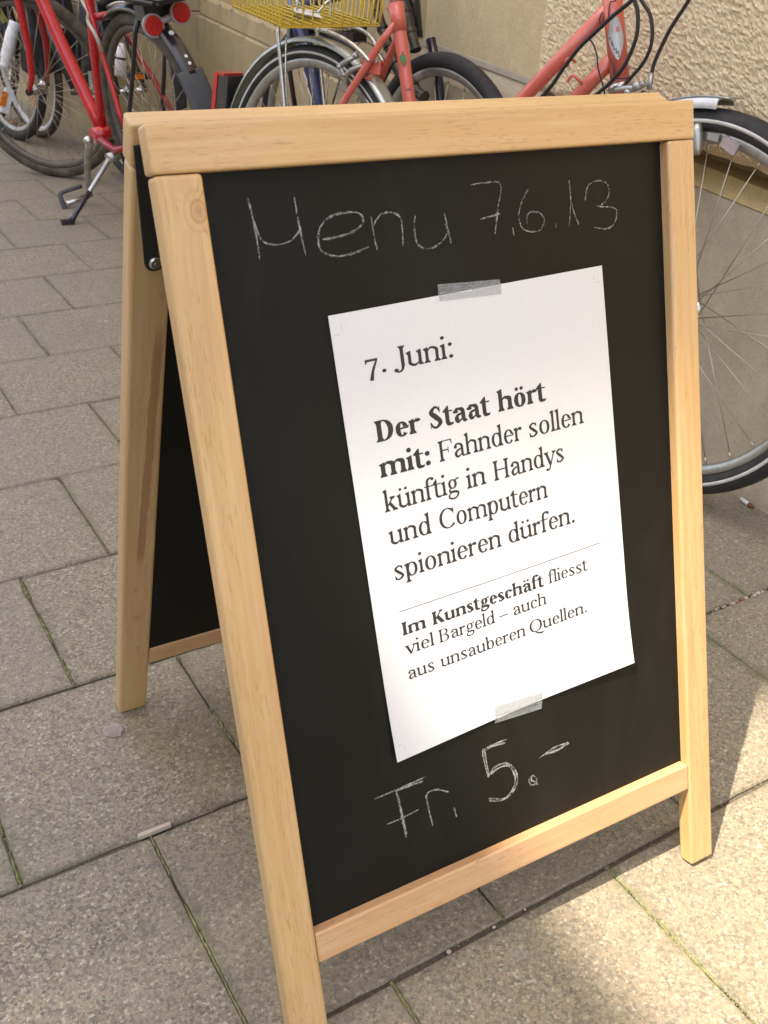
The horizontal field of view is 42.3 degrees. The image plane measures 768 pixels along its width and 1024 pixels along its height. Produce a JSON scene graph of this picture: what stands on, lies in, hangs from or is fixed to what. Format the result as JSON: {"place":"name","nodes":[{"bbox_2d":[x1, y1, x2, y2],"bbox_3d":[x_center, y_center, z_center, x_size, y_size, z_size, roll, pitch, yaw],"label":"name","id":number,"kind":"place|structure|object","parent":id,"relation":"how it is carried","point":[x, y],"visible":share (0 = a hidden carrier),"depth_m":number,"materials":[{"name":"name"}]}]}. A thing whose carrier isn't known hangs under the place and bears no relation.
{"place":"outdoors","nodes":[
{"label":"outdoors","id":0,"kind":"place"},
{"bbox_2d":[0,86,767,1023],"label":"pavement","id":1,"kind":"structure","parent":0,"point":[112,938],"depth_m":1.21,"materials":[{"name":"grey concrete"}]},
{"bbox_2d":[0,6,20,115],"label":"bicycle","id":2,"kind":"object","parent":1,"relation":"on","point":[10,38],"visible":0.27,"depth_m":4.20,"materials":[{"name":"metal"}]},
{"bbox_2d":[0,6,127,137],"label":"bicycle","id":3,"kind":"object","parent":1,"relation":"on","point":[51,127],"visible":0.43,"depth_m":4.49,"materials":[{"name":"white"}]},
{"bbox_2d":[0,6,11,44],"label":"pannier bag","id":4,"kind":"object","parent":3,"relation":"attached to","point":[5,12],"visible":0.19,"depth_m":4.44,"materials":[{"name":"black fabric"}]},
{"bbox_2d":[0,0,186,173],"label":"bicycle","id":5,"kind":"object","parent":1,"relation":"on","point":[33,129],"visible":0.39,"depth_m":3.96,"materials":[{"name":"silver metal"}]},
{"bbox_2d":[20,0,75,74],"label":"pannier bag","id":6,"kind":"object","parent":5,"relation":"attached to","point":[34,26],"visible":0.28,"depth_m":4.17,"materials":[{"name":"black fabric"}]},
{"bbox_2d":[79,1,110,70],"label":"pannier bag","id":7,"kind":"object","parent":5,"relation":"attached to","point":[86,61],"visible":0.14,"depth_m":3.77,"materials":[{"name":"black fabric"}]},
{"bbox_2d":[0,0,211,224],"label":"bicycle","id":8,"kind":"object","parent":1,"relation":"on","point":[150,19],"visible":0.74,"depth_m":3.40,"materials":[{"name":"metal"}]},
{"bbox_2d":[103,722,123,737],"bbox_3d":[-0.362,0.291,1.331,0.028,0.002,0.028,5,31,3],"label":"chewing gum","id":9,"kind":"object","parent":1,"relation":"on","point":[113,729],"visible":1,"depth_m":1.33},
{"bbox_2d":[137,821,170,839],"bbox_3d":[-0.274,0.381,1.188,0.040,0.006,0.006,-14,35,-27],"label":"wood chip","id":10,"kind":"object","parent":1,"relation":"on","point":[154,830],"visible":1,"depth_m":1.19,"materials":[{"name":"beige wood"}]},
{"bbox_2d":[262,0,502,106],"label":"bicycle","id":11,"kind":"object","parent":1,"relation":"on","point":[472,77],"visible":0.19,"depth_m":2.47,"materials":[{"name":"metal"}]},
{"bbox_2d":[371,0,428,100],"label":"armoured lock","id":12,"kind":"object","parent":11,"relation":"hanging from","point":[421,94],"visible":0.6,"depth_m":2.41,"materials":[{"name":"red metal"}]},
{"bbox_2d":[0,0,767,513],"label":"house wall","id":13,"kind":"structure","parent":1,"relation":"on","point":[510,48],"depth_m":1.93,"materials":[{"name":"grey concrete"}]},
{"bbox_2d":[0,140,767,1023],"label":"moss","id":14,"kind":"object","parent":1,"relation":"on","point":[218,720],"visible":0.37,"depth_m":1.16,"materials":[{"name":"green plant"}]},
{"bbox_2d":[116,92,711,1023],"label":"sandwich board","id":15,"kind":"object","parent":1,"relation":"on","point":[260,244],"visible":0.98,"depth_m":0.92,"materials":[{"name":"brown wood"}]},
{"bbox_2d":[328,265,634,762],"bbox_3d":[0.113,0.000,0.957,0.314,0.440,0.006,-14,17,-27],"label":"poster","id":16,"kind":"object","parent":15,"relation":"attached to","point":[479,429],"visible":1,"depth_m":0.95,"materials":[{"name":"white paper"}]},
{"bbox_2d":[211,0,767,493],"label":"bicycle","id":17,"kind":"object","parent":1,"relation":"on","point":[731,132],"visible":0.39,"depth_m":1.87,"materials":[{"name":"metal"}]},
{"bbox_2d":[231,0,383,27],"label":"wire basket","id":18,"kind":"object","parent":17,"relation":"on","point":[278,15],"visible":0.94,"depth_m":2.29,"materials":[{"name":"yellow metal"}]},
{"bbox_2d":[291,8,321,17],"bbox_3d":[-0.183,-1.174,2.333,0.064,0.011,0.180,-1,31,-8],"label":"paper slip","id":19,"kind":"object","parent":18,"relation":"in","point":[308,12],"visible":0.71,"depth_m":2.32,"materials":[{"name":"white paper"}]},
{"bbox_2d":[739,497,753,508],"bbox_3d":[0.710,-0.017,1.945,0.008,0.008,0.036,-10,33,-21],"label":"cigarette butt","id":20,"kind":"object","parent":1,"relation":"on","point":[745,502],"visible":1,"depth_m":1.94,"materials":[{"name":"white paper"}]}
]}

